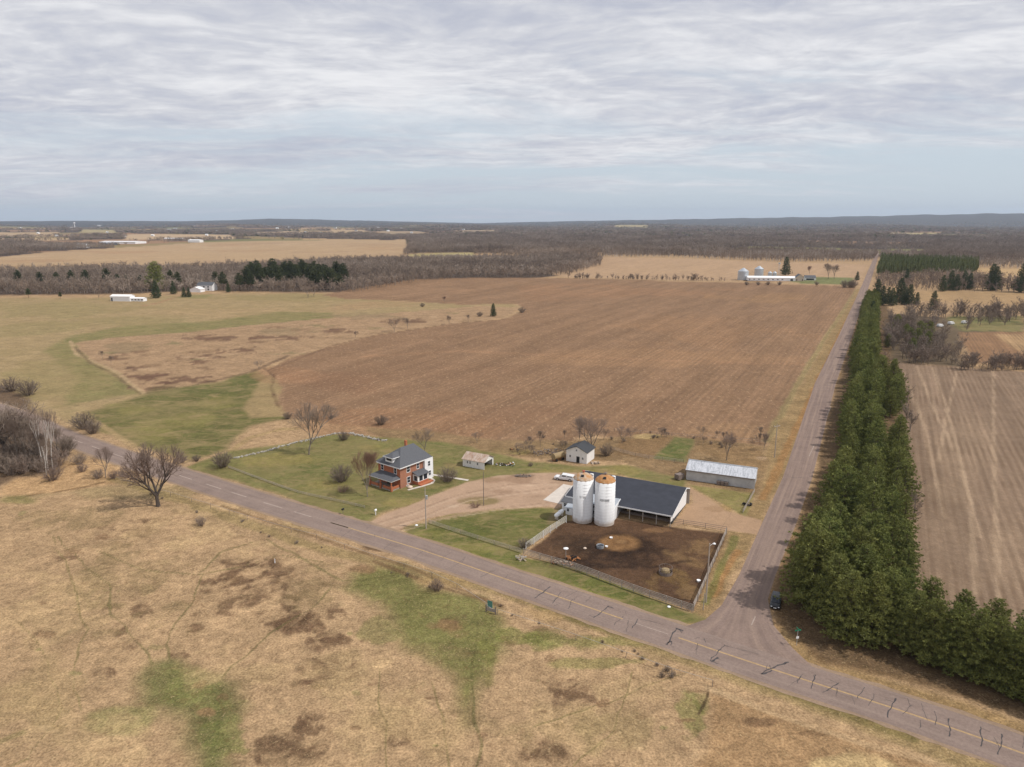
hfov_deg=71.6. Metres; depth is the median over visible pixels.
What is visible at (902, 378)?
pine tree
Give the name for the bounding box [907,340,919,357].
scrub tree
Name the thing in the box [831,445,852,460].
pine tree
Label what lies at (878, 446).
pine tree
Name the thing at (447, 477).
shrub
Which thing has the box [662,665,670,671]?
weed
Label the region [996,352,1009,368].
scrub tree
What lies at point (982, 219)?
hills
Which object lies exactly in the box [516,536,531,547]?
shrub
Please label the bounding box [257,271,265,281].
grove pine
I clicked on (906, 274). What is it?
spruce
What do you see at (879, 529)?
pine tree
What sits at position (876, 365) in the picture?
pine tree
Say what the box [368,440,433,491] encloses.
brick house
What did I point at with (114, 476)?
bush
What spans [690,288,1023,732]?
verge
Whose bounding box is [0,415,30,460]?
bare tree
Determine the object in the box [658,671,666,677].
weed
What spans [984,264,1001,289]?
spruce
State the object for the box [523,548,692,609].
board fence
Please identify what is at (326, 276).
grove pine
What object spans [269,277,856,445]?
ploughed field
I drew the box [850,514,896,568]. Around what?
pine tree
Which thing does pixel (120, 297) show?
trailer shed
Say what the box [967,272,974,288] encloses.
spruce
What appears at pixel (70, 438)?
bush
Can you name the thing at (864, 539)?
pine tree
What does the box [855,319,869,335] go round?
pine tree
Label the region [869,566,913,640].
pine tree
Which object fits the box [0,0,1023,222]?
sky
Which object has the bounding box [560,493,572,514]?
milk house
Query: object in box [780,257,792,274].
spruce
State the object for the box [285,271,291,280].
grove pine
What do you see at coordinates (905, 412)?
edge tree
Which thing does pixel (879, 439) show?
pine tree
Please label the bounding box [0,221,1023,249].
woodland
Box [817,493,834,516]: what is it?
pine tree
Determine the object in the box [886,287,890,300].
dark spruce
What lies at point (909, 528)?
pine tree
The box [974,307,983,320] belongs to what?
scrub tree
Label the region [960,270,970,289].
spruce
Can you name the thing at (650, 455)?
garden fence
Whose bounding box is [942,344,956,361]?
scrub tree
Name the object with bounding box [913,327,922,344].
scrub pine
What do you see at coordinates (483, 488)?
utility pole
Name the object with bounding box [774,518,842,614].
pine tree
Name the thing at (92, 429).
shrub
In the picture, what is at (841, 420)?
pine tree
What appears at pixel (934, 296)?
spruce
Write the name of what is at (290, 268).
grove pine
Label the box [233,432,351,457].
stone wall
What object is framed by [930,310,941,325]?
scrub tree
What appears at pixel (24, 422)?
bare tree
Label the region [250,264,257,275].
grove pine
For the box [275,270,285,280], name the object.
grove pine
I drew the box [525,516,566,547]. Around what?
plank fence
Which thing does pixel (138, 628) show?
ground
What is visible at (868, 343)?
pine tree
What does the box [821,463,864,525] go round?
pine tree
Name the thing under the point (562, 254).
woodland
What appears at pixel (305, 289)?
bare tree
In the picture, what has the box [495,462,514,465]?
junk pile
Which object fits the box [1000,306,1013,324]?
scrub tree
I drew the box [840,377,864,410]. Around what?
pine tree
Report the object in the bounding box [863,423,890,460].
pine tree
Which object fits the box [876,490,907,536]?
pine tree
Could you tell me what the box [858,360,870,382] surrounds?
pine tree
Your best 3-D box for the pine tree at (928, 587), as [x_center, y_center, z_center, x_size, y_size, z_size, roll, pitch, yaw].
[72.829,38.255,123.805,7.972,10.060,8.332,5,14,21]
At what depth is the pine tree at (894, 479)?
169.71 m
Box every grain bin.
[737,268,748,279]
[754,266,763,275]
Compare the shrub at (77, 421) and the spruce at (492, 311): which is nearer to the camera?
the shrub at (77, 421)
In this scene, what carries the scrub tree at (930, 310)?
on the woodland floor
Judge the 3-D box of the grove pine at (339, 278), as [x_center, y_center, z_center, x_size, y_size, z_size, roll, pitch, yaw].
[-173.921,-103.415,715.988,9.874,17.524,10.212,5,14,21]
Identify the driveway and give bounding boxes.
[370,472,762,533]
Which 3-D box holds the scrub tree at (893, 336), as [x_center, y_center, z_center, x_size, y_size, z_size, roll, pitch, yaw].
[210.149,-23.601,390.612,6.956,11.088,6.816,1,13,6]
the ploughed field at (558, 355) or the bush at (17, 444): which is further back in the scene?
the ploughed field at (558, 355)
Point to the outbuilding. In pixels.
(581, 452)
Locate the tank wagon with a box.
[551,451,564,461]
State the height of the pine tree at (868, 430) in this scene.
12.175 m
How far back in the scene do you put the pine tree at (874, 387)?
258.33 m
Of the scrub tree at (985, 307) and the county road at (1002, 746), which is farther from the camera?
the scrub tree at (985, 307)
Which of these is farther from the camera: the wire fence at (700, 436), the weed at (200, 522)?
the wire fence at (700, 436)
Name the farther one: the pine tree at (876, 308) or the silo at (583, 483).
the pine tree at (876, 308)
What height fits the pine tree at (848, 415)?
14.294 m
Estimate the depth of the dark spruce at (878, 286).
614.73 m
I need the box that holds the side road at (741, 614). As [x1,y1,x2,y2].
[687,251,878,665]
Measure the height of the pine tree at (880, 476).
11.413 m
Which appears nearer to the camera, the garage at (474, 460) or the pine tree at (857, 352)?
the garage at (474, 460)
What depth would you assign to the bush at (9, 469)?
199.71 m
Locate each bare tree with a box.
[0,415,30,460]
[1,416,13,458]
[7,415,34,456]
[10,408,30,446]
[15,415,42,449]
[20,427,47,458]
[23,432,49,456]
[41,426,66,459]
[88,446,113,477]
[285,400,339,454]
[300,286,313,293]
[350,449,379,496]
[412,428,433,450]
[536,431,547,441]
[570,416,609,445]
[573,415,585,438]
[615,425,631,438]
[720,431,737,459]
[762,433,768,446]
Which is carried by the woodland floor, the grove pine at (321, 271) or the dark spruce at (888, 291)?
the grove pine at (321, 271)
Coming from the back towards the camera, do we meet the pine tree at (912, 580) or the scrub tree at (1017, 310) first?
the scrub tree at (1017, 310)
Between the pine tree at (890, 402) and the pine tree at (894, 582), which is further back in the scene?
the pine tree at (890, 402)
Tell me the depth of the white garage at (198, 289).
684.74 m
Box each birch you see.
[25,407,41,458]
[36,408,55,469]
[38,437,50,474]
[41,411,61,466]
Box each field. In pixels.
[0,224,1023,304]
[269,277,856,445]
[896,331,1023,628]
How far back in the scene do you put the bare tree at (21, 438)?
205.86 m
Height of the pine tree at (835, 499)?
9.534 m
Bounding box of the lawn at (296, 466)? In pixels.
[186,433,754,622]
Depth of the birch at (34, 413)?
203.11 m
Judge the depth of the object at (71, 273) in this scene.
753.99 m
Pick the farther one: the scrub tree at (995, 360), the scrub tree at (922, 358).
the scrub tree at (922, 358)
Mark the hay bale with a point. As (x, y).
(667, 570)
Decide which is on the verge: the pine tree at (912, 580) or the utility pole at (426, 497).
the pine tree at (912, 580)
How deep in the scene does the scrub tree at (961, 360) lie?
341.85 m
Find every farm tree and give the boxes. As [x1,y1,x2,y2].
[824,263,831,278]
[831,264,838,275]
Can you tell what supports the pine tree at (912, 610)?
on the verge
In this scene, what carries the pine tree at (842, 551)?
on the verge
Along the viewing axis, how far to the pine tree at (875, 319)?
431.49 m
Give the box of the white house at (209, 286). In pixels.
[197,282,216,290]
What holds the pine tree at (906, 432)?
on the verge
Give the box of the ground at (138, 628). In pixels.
[0,254,1023,766]
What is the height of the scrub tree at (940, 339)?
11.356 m
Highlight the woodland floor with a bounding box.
[0,225,1021,366]
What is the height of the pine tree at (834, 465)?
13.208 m
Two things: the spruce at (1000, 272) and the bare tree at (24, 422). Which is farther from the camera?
the spruce at (1000, 272)
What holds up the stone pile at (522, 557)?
on the lawn at (296, 466)
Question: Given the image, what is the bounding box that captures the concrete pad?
[544,484,571,503]
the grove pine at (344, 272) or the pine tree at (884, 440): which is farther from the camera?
the grove pine at (344, 272)
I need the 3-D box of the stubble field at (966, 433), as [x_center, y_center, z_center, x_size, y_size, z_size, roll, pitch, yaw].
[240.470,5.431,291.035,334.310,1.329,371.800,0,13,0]
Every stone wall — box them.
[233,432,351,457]
[350,432,386,440]
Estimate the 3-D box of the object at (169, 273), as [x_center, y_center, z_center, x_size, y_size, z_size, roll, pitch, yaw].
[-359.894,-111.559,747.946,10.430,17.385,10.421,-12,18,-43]
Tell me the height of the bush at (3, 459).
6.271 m
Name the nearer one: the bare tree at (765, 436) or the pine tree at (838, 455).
the pine tree at (838, 455)
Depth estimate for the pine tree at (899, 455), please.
187.24 m
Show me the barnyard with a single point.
(637, 553)
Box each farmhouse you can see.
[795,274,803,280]
[804,275,815,279]
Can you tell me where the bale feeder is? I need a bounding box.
[659,564,672,576]
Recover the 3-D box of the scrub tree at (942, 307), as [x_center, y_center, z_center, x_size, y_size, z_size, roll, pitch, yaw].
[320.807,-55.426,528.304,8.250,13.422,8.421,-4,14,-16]
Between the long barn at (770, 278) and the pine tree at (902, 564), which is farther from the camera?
the long barn at (770, 278)
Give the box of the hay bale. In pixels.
[661,567,669,573]
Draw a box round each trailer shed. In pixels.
[110,294,134,300]
[130,297,146,300]
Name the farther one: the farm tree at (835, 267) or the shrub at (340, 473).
the farm tree at (835, 267)
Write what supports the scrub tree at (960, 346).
on the woodland floor
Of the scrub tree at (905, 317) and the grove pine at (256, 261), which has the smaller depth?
the scrub tree at (905, 317)
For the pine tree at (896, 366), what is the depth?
307.77 m
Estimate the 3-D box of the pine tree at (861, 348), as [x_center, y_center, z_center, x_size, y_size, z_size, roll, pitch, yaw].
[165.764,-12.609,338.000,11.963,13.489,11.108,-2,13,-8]
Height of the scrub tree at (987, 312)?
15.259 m
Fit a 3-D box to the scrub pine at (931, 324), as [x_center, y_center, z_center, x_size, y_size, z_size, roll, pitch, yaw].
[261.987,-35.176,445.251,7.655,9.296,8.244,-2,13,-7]
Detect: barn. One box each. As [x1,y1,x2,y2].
[565,470,689,525]
[746,276,795,280]
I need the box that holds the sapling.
[387,318,398,331]
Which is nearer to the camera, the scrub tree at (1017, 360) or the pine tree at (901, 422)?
the pine tree at (901, 422)
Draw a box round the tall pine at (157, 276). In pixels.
[144,261,168,288]
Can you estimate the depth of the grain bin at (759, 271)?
910.13 m
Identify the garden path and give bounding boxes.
[407,478,434,489]
[433,474,467,480]
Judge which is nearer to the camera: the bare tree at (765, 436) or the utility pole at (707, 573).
the utility pole at (707, 573)
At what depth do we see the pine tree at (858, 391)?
253.35 m
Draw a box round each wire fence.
[228,466,364,507]
[429,520,520,551]
[617,428,758,441]
[743,488,754,511]
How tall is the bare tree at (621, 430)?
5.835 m
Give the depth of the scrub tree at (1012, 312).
508.51 m
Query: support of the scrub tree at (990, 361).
on the stubble field at (966, 433)
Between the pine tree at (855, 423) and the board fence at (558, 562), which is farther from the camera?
the pine tree at (855, 423)
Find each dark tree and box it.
[0,398,47,454]
[0,400,32,434]
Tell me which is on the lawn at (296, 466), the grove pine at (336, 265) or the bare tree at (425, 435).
the bare tree at (425, 435)
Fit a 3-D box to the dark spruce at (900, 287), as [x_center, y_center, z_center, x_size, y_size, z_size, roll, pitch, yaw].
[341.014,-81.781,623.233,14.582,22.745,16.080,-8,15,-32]
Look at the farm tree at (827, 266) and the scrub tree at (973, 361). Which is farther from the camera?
the farm tree at (827, 266)
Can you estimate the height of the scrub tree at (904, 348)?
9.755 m
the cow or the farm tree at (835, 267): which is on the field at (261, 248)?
the farm tree at (835, 267)
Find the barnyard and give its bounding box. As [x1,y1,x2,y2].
[530,518,726,609]
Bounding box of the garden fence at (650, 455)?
[615,448,683,462]
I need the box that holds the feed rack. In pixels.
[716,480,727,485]
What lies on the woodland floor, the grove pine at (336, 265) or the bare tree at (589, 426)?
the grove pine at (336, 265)
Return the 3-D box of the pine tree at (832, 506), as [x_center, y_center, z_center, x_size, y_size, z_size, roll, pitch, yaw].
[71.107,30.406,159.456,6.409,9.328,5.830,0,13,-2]
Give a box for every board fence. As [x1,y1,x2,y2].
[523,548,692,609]
[693,528,726,610]
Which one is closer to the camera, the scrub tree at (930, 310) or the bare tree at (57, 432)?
the bare tree at (57, 432)
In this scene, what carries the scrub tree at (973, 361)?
on the stubble field at (966, 433)
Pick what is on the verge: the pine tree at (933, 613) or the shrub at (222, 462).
the pine tree at (933, 613)
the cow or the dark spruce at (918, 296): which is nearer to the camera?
the cow
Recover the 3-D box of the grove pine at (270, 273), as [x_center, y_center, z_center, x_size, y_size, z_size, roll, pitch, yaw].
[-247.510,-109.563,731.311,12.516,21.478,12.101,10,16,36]
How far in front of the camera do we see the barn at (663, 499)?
174.02 m
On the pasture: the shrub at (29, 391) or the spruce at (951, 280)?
the shrub at (29, 391)
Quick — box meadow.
[74,305,518,392]
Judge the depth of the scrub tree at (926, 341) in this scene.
386.62 m
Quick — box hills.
[0,213,1023,227]
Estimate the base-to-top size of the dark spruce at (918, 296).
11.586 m
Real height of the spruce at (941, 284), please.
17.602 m
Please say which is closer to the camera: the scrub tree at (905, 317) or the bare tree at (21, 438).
the bare tree at (21, 438)
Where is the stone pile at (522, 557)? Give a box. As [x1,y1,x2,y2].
[515,555,526,560]
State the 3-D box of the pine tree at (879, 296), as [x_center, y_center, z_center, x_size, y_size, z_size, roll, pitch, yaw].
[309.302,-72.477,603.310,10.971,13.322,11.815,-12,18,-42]
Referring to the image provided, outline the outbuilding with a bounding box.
[565,440,595,463]
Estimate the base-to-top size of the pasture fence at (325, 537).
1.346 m
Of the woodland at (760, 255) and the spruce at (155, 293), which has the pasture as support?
the spruce at (155, 293)
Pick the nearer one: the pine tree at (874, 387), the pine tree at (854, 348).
the pine tree at (874, 387)
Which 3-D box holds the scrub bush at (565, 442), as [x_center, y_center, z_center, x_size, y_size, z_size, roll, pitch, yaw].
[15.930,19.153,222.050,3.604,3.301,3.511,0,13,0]
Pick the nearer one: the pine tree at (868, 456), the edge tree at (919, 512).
the edge tree at (919, 512)
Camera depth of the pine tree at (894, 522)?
151.22 m
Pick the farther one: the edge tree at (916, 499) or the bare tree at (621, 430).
the bare tree at (621, 430)
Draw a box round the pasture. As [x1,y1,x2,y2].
[0,292,1023,459]
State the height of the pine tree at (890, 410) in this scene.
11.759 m
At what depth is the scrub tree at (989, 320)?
491.92 m
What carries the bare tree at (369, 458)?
on the lawn at (296, 466)
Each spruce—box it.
[149,280,161,297]
[169,281,177,293]
[181,287,185,296]
[186,287,191,296]
[225,282,230,291]
[490,303,496,315]
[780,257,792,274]
[854,271,860,279]
[871,279,883,295]
[880,286,887,304]
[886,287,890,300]
[887,287,897,305]
[892,277,907,301]
[897,286,909,304]
[902,284,917,303]
[903,269,910,282]
[913,292,920,304]
[927,290,938,310]
[936,275,947,290]
[945,270,956,289]
[953,274,961,289]
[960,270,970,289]
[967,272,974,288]
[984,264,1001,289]
[988,265,1003,289]
[1011,263,1023,291]
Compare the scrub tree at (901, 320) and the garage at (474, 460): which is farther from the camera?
the scrub tree at (901, 320)
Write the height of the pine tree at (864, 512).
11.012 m
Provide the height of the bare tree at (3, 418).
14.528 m
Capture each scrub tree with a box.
[888,332,899,349]
[892,326,901,341]
[895,316,907,325]
[899,343,907,358]
[900,311,911,327]
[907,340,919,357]
[908,306,917,319]
[915,300,928,316]
[919,332,932,346]
[919,345,930,362]
[919,352,928,363]
[927,303,934,317]
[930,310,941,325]
[932,298,941,309]
[932,349,940,361]
[935,330,946,347]
[938,300,947,316]
[939,320,950,334]
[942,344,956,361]
[943,304,948,315]
[954,300,964,315]
[954,340,963,353]
[955,333,967,351]
[956,303,967,316]
[956,351,965,368]
[959,301,970,317]
[959,354,969,368]
[962,351,977,363]
[966,313,975,327]
[966,352,978,368]
[969,301,980,316]
[969,356,977,368]
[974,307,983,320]
[983,302,995,320]
[983,304,996,317]
[986,355,994,366]
[987,313,997,324]
[987,355,1002,370]
[994,301,1006,317]
[994,305,1003,320]
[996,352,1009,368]
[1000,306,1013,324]
[1004,303,1019,321]
[1010,357,1022,370]
[1011,301,1023,317]
[1012,354,1023,369]
[1015,296,1023,313]
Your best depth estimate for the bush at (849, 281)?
761.43 m
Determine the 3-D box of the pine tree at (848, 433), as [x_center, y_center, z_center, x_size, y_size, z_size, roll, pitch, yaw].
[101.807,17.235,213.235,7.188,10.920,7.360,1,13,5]
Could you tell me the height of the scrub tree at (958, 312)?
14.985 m
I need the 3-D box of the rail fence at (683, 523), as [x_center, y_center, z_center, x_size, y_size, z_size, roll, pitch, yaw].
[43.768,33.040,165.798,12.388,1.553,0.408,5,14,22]
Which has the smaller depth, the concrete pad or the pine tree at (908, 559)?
the pine tree at (908, 559)
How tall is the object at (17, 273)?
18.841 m
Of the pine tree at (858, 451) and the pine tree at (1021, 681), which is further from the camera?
the pine tree at (858, 451)
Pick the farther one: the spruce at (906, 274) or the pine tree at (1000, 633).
the spruce at (906, 274)
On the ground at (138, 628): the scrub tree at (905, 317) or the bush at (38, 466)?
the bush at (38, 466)
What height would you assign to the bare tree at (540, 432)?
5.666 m
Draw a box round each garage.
[190,286,204,291]
[461,451,493,469]
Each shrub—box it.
[0,376,22,391]
[13,377,42,395]
[68,412,99,429]
[79,419,102,433]
[191,455,200,461]
[210,450,233,467]
[282,412,291,418]
[327,463,354,482]
[336,485,348,491]
[337,431,349,440]
[374,415,389,424]
[437,466,458,482]
[469,501,482,507]
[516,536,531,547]
[597,442,615,455]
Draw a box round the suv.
[770,591,781,608]
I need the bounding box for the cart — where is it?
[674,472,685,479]
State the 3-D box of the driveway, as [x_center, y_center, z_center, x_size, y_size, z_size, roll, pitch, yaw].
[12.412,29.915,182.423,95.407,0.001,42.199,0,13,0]
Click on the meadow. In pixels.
(147, 363)
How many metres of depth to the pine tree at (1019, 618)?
112.80 m
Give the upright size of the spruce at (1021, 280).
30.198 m
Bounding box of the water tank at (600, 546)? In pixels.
[597,543,603,548]
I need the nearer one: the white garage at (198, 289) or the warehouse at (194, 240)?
the white garage at (198, 289)
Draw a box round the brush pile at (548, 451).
[533,448,565,455]
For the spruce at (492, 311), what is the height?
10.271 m
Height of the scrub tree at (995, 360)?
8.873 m
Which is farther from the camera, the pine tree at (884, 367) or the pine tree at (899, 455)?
the pine tree at (884, 367)
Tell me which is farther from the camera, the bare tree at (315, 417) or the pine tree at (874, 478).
the bare tree at (315, 417)
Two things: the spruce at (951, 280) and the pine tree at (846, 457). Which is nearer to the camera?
the pine tree at (846, 457)
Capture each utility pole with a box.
[425,493,427,528]
[483,471,483,505]
[705,542,715,602]
[774,424,777,457]
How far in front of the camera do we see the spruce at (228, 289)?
683.84 m
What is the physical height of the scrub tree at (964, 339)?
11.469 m
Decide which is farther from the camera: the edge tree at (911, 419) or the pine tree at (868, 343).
the pine tree at (868, 343)
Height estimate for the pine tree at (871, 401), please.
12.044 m
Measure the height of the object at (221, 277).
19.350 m
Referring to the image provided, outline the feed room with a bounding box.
[593,494,620,519]
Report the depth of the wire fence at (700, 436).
234.16 m
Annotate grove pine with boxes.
[247,261,252,271]
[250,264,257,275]
[251,260,260,278]
[253,265,265,287]
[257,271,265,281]
[265,267,274,279]
[267,258,275,267]
[270,261,278,268]
[272,266,279,276]
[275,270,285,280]
[278,267,285,286]
[284,261,294,273]
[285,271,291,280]
[290,264,302,286]
[298,262,306,274]
[304,263,313,277]
[307,272,316,282]
[312,267,322,284]
[315,264,324,277]
[322,270,330,289]
[327,268,337,282]
[332,261,340,273]
[335,264,345,275]
[335,273,343,288]
[342,269,348,278]
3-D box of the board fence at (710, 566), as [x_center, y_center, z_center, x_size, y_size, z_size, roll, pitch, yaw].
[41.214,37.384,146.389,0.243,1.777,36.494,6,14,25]
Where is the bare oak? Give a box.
[115,442,186,506]
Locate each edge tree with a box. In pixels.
[899,399,913,418]
[904,405,918,430]
[905,385,915,400]
[909,492,924,509]
[909,503,921,519]
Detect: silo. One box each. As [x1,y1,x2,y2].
[572,470,593,523]
[594,472,615,526]
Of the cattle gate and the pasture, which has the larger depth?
the pasture
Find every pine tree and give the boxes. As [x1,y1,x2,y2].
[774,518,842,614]
[780,505,845,575]
[787,516,854,588]
[799,537,847,596]
[800,553,861,630]
[810,459,851,506]
[814,570,881,647]
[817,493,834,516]
[820,477,846,512]
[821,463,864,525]
[822,494,845,526]
[823,453,858,493]
[824,507,845,545]
[825,446,858,495]
[825,501,839,529]
[827,450,844,476]
[831,404,861,444]
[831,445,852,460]
[832,502,852,538]
[835,398,859,422]
[835,403,858,435]
[836,400,863,427]
[836,406,857,432]
[836,411,866,448]
[838,379,862,407]
[838,423,860,451]
[838,570,908,650]
[839,385,861,417]
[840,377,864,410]
[840,525,889,583]
[842,512,899,577]
[844,374,867,399]
[844,383,865,415]
[844,474,875,520]
[844,491,867,530]
[844,504,868,542]
[845,344,868,367]
[845,371,870,394]
[845,432,863,472]
[846,353,863,380]
[846,543,894,611]
[847,334,866,355]
[847,342,867,363]
[847,553,876,602]
[848,352,865,378]
[848,461,879,507]
[849,343,860,362]
[849,481,893,542]
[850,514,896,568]
[851,327,868,344]
[851,359,869,378]
[852,436,863,467]
[853,322,868,335]
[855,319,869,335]
[856,420,892,464]
[857,390,884,414]
[857,443,872,466]
[857,448,891,490]
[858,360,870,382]
[858,402,875,441]
[858,445,887,483]
[859,406,885,447]
[859,420,886,453]
[859,443,884,473]
[860,467,890,514]
[861,399,883,424]
[862,369,870,386]
[863,375,884,403]
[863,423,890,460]
[864,370,888,404]
[865,340,877,356]
[866,352,875,364]
[866,380,885,411]
[867,341,881,361]
[868,464,890,501]
[869,363,886,385]
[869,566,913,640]
[870,318,880,334]
[870,331,882,352]
[870,355,892,387]
[871,355,891,384]
[872,306,881,320]
[872,403,889,430]
[874,291,882,304]
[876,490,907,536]
[881,484,902,516]
[881,590,940,658]
[882,387,902,416]
[882,391,899,412]
[883,445,912,487]
[884,414,912,454]
[884,469,905,507]
[884,514,900,553]
[884,560,914,609]
[885,377,907,405]
[886,435,916,474]
[886,438,898,455]
[887,359,900,381]
[887,372,910,403]
[887,423,901,447]
[887,457,925,503]
[888,529,920,573]
[889,414,910,446]
[889,566,919,611]
[891,493,919,530]
[891,519,925,563]
[892,546,924,595]
[895,381,907,411]
[899,597,959,667]
[912,575,949,620]
[922,601,989,676]
[936,607,1009,685]
[942,588,979,639]
[965,614,1023,689]
[974,597,1017,644]
[975,620,1023,700]
[1001,643,1023,702]
[1008,609,1023,652]
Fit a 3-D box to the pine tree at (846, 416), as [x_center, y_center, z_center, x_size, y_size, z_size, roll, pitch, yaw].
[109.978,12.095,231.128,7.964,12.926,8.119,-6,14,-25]
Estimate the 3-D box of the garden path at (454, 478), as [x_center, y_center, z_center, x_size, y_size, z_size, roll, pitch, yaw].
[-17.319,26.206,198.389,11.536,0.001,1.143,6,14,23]
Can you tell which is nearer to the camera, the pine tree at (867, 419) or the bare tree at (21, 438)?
the bare tree at (21, 438)
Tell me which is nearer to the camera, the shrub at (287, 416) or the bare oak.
the bare oak
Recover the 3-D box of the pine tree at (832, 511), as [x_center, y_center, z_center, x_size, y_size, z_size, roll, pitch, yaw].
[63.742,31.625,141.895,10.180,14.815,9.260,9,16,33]
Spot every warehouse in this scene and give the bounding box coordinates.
[101,241,145,243]
[188,239,202,241]
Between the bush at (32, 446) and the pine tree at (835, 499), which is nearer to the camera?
the pine tree at (835, 499)
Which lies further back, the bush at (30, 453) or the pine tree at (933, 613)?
the bush at (30, 453)
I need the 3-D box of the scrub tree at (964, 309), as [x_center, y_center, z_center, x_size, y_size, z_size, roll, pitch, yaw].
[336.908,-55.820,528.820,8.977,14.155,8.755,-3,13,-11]
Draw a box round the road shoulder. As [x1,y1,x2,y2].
[0,402,1023,766]
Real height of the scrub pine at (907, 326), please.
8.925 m
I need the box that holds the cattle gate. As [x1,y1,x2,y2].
[485,600,495,614]
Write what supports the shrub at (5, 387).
on the pasture
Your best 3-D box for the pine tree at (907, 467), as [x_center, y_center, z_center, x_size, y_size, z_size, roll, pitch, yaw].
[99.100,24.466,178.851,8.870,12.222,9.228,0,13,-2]
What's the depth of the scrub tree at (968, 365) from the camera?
339.04 m
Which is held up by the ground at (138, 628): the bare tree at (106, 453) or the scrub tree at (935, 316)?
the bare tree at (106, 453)
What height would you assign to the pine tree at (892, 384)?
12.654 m
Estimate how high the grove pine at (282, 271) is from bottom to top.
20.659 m
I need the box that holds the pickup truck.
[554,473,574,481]
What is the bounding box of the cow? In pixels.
[566,555,580,560]
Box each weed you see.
[196,515,207,525]
[428,576,445,591]
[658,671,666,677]
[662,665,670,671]
[667,669,675,677]
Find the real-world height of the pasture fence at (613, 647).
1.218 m
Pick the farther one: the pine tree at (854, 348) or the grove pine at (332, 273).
the grove pine at (332, 273)
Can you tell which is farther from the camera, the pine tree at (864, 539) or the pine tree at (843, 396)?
the pine tree at (843, 396)
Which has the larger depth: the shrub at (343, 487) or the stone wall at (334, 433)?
the stone wall at (334, 433)
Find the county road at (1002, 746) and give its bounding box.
[0,404,1023,766]
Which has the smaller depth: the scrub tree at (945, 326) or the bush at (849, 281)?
the scrub tree at (945, 326)
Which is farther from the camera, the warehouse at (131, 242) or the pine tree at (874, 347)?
the warehouse at (131, 242)
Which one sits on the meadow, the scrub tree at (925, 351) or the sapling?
the sapling
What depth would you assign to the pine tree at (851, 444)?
197.44 m
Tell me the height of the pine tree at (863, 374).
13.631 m
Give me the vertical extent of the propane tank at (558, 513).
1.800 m
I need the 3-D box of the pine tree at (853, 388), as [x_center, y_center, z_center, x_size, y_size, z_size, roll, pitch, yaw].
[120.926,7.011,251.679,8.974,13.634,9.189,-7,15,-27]
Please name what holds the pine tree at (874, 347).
on the verge
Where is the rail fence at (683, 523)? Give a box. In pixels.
[673,518,725,529]
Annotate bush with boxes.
[0,442,21,460]
[0,449,17,472]
[0,456,22,475]
[1,438,27,456]
[11,447,44,468]
[11,453,35,473]
[20,439,47,454]
[28,455,52,472]
[40,444,69,466]
[40,464,65,480]
[48,438,77,456]
[53,435,77,447]
[70,451,88,463]
[74,463,87,471]
[89,467,104,478]
[107,470,119,478]
[558,441,567,447]
[839,280,849,287]
[846,280,854,287]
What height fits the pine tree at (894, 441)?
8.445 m
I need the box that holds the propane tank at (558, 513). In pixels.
[554,509,563,519]
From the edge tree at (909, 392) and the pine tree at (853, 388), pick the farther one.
the edge tree at (909, 392)
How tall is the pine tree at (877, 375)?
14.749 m
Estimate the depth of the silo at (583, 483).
167.23 m
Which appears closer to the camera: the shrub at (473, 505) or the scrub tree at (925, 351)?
the shrub at (473, 505)
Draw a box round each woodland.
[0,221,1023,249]
[0,232,1023,294]
[602,246,1023,267]
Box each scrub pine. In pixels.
[883,334,891,346]
[901,324,909,336]
[902,327,914,341]
[908,337,917,349]
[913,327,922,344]
[920,322,929,331]
[924,331,933,345]
[928,320,934,331]
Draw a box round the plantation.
[876,252,979,275]
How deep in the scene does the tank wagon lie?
211.41 m
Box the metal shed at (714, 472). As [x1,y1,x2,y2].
[685,459,758,488]
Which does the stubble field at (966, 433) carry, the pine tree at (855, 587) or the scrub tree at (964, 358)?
the scrub tree at (964, 358)
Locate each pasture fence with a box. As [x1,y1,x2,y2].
[128,480,484,601]
[497,609,712,686]
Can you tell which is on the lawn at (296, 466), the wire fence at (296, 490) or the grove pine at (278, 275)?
the wire fence at (296, 490)
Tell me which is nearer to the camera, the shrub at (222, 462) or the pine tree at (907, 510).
the pine tree at (907, 510)
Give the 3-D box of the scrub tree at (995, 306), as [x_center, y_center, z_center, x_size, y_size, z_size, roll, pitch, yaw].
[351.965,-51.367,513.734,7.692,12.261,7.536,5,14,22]
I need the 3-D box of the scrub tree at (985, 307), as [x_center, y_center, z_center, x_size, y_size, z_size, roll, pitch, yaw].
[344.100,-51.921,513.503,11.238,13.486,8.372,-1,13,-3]
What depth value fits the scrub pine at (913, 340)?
387.90 m
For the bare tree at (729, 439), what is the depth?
210.14 m

